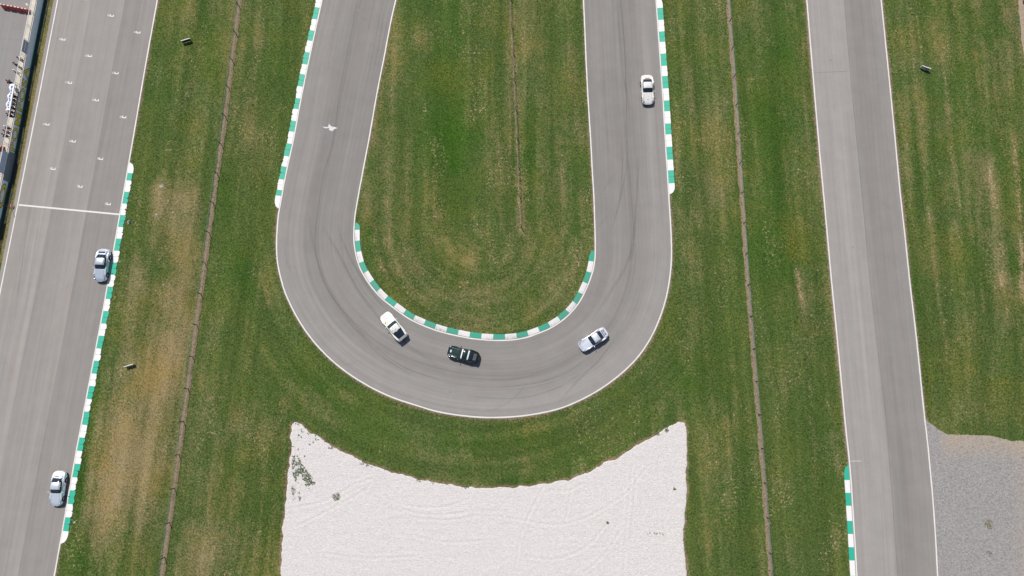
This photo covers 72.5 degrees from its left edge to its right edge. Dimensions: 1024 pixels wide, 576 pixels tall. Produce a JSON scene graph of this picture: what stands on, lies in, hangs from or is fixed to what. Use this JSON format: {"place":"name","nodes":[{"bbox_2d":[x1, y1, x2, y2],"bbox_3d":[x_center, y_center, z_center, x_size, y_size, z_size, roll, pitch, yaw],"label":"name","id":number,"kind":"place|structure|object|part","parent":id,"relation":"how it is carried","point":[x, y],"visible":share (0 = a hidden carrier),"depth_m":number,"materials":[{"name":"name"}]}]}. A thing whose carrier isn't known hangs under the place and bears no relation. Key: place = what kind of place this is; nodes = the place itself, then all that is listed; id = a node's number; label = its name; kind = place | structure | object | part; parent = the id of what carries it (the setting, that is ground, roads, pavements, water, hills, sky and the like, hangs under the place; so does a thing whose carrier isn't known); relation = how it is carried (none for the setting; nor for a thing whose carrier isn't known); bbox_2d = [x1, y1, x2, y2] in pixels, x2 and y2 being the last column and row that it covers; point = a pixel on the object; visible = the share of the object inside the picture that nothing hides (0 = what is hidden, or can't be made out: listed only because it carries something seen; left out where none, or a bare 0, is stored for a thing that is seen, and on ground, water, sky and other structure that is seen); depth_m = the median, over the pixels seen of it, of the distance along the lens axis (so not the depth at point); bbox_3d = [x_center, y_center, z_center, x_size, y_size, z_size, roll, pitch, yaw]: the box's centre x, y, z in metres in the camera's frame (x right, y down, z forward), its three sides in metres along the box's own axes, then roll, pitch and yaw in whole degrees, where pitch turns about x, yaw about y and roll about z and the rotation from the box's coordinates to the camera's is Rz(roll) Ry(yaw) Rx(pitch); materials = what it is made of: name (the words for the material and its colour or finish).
{"place":"outdoors","nodes":[
{"label":"outdoors","id":0,"kind":"place"},
{"bbox_2d":[275,0,672,418],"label":"hairpin road","id":1,"kind":"structure","parent":0,"point":[340,306],"depth_m":90.48,"materials":[{"name":"grey asphalt"}]},
{"bbox_2d":[380,312,407,341],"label":"coupe","id":2,"kind":"object","parent":1,"relation":"on","point":[394,327],"visible":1,"depth_m":87.83,"materials":[{"name":"white paint"}]},
{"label":"rear window","id":3,"kind":"part","parent":2,"relation":"part of","materials":[{"name":"black glass"}]},
{"bbox_2d":[447,346,479,362],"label":"coupe","id":4,"kind":"object","parent":1,"relation":"on","point":[464,354],"visible":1,"depth_m":87.11,"materials":[{"name":"black paint"}]},
{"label":"rear window","id":5,"kind":"part","parent":4,"relation":"part of","materials":[{"name":"black glass"}]},
{"bbox_2d":[578,327,608,351],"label":"coupe","id":6,"kind":"object","parent":1,"relation":"on","point":[593,339],"visible":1,"depth_m":87.18,"materials":[{"name":"silver metal"}]},
{"bbox_2d":[640,75,654,104],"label":"coupe","id":7,"kind":"object","parent":1,"relation":"on","point":[647,91],"visible":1,"depth_m":92.63,"materials":[{"name":"beige paint"}]},
{"bbox_2d":[0,0,1023,575],"bbox_3d":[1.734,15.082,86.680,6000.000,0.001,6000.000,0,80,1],"label":"ground","id":8,"kind":"structure","parent":0,"point":[566,56],"depth_m":89.85,"materials":[{"name":"green plant"}]},
{"bbox_2d":[0,0,30,156],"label":"pit lane","id":9,"kind":"structure","parent":8,"relation":"on","point":[12,26],"depth_m":96.58,"materials":[{"name":"concrete"}]},
{"bbox_2d":[0,4,8,9],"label":"plastic barrier","id":10,"kind":"object","parent":9,"relation":"on","point":[3,6],"visible":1,"depth_m":97.16,"materials":[{"name":"red plastic"}]},
{"bbox_2d":[6,5,15,10],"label":"plastic barrier","id":11,"kind":"object","parent":9,"relation":"on","point":[10,7],"visible":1,"depth_m":97.07,"materials":[{"name":"red plastic"}]},
{"bbox_2d":[14,6,22,11],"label":"plastic barrier","id":12,"kind":"object","parent":9,"relation":"on","point":[19,9],"visible":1,"depth_m":97.01,"materials":[{"name":"red plastic"}]},
{"bbox_2d":[0,0,35,180],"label":"pit walkway","id":13,"kind":"structure","parent":8,"relation":"on","point":[26,36],"depth_m":95.83,"materials":[{"name":"beige concrete"}]},
{"bbox_2d":[0,0,44,225],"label":"pit wall","id":14,"kind":"structure","parent":8,"relation":"on","point":[7,159],"depth_m":94.11,"materials":[{"name":"concrete"}]},
{"bbox_2d":[6,84,14,109],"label":"banner cloth","id":15,"kind":"object","parent":14,"relation":"hanging from","point":[9,97],"visible":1,"depth_m":92.89,"materials":[{"name":"white fabric"}]},
{"bbox_2d":[0,0,48,249],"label":"drain strip","id":16,"kind":"object","parent":8,"relation":"on","point":[29,89],"visible":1,"depth_m":94.56,"materials":[{"name":"metal"}]},
{"bbox_2d":[0,0,157,575],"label":"race track","id":17,"kind":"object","parent":8,"relation":"on","point":[65,215],"visible":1,"depth_m":91.41,"materials":[{"name":"grey asphalt"}]},
{"bbox_2d":[48,470,68,505],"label":"coupe","id":18,"kind":"object","parent":17,"relation":"on","point":[59,480],"visible":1,"depth_m":85.25,"materials":[{"name":"silver metal"}]},
{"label":"rear window","id":19,"kind":"part","parent":18,"relation":"part of","materials":[{"name":"black glass"}]},
{"bbox_2d":[92,249,111,281],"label":"coupe","id":20,"kind":"object","parent":17,"relation":"on","point":[103,257],"visible":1,"depth_m":89.95,"materials":[{"name":"silver metal"}]},
{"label":"rear window","id":21,"kind":"part","parent":20,"relation":"part of","materials":[{"name":"black glass"}]},
{"bbox_2d":[61,163,133,542],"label":"kerb","id":22,"kind":"structure","parent":8,"relation":"on","point":[83,432],"depth_m":88.82,"materials":[{"name":"white paint"}]},
{"bbox_2d":[181,38,191,42],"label":"distance board","id":23,"kind":"object","parent":8,"relation":"on","point":[185,40],"visible":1,"depth_m":95.67,"materials":[{"name":"white paint"}]},
{"bbox_2d":[160,0,241,575],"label":"soil strip","id":24,"kind":"object","parent":8,"relation":"on","point":[201,290],"visible":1,"depth_m":90.06,"materials":[{"name":"brown soil"}]},
{"bbox_2d":[158,0,239,574],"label":"wire fence","id":25,"kind":"object","parent":24,"relation":"on","point":[224,100],"visible":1,"depth_m":89.30,"materials":[{"name":"metal"}]},
{"bbox_2d":[275,0,320,208],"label":"kerb","id":26,"kind":"structure","parent":8,"relation":"on","point":[296,106],"depth_m":94.18,"materials":[{"name":"green paint"}]},
{"bbox_2d":[355,223,593,338],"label":"kerb","id":27,"kind":"structure","parent":8,"relation":"on","point":[407,313],"depth_m":88.84,"materials":[{"name":"green paint"}]},
{"bbox_2d":[281,422,686,575],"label":"gravel trap","id":28,"kind":"object","parent":8,"relation":"on","point":[374,521],"visible":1,"depth_m":84.47,"materials":[{"name":"white gravel"}]},
{"bbox_2d":[291,418,663,534],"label":"weed patch","id":29,"kind":"object","parent":28,"relation":"on","point":[301,468],"visible":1,"depth_m":85.83,"materials":[{"name":"green plant"}]},
{"bbox_2d":[510,0,521,226],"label":"soil strip","id":30,"kind":"object","parent":8,"relation":"on","point":[515,117],"visible":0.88,"depth_m":93.12,"materials":[{"name":"brown soil"}]},
{"bbox_2d":[510,6,520,224],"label":"wire fence","id":31,"kind":"object","parent":30,"relation":"on","point":[515,105],"visible":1,"depth_m":92.96,"materials":[{"name":"metal"}]},
{"bbox_2d":[657,0,674,193],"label":"kerb","id":32,"kind":"structure","parent":8,"relation":"on","point":[666,97],"depth_m":93.31,"materials":[{"name":"white paint"}]},
{"bbox_2d":[726,0,771,575],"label":"soil strip","id":33,"kind":"object","parent":8,"relation":"on","point":[745,255],"visible":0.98,"depth_m":88.57,"materials":[{"name":"brown soil"}]},
{"bbox_2d":[728,0,772,575],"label":"wire fence","id":34,"kind":"object","parent":33,"relation":"on","point":[756,381],"visible":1,"depth_m":87.96,"materials":[{"name":"metal"}]},
{"bbox_2d":[844,465,855,575],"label":"kerb","id":35,"kind":"structure","parent":8,"relation":"on","point":[849,521],"depth_m":83.61,"materials":[{"name":"green paint"}]},
{"bbox_2d":[806,0,938,575],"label":"race track","id":36,"kind":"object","parent":8,"relation":"on","point":[891,489],"visible":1,"depth_m":88.28,"materials":[{"name":"grey asphalt"}]},
{"bbox_2d":[920,65,930,70],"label":"distance board","id":37,"kind":"object","parent":8,"relation":"on","point":[925,68],"visible":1,"depth_m":92.88,"materials":[{"name":"white paint"}]},
{"bbox_2d":[926,421,1023,575],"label":"grey runoff","id":38,"kind":"structure","parent":8,"relation":"on","point":[977,480],"depth_m":83.72,"materials":[{"name":"grey gravel"}]},
{"bbox_2d":[1018,0,1023,51],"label":"sandy path","id":39,"kind":"structure","parent":0,"point":[1021,9],"depth_m":94.29,"materials":[{"name":"beige sand"}]}
]}

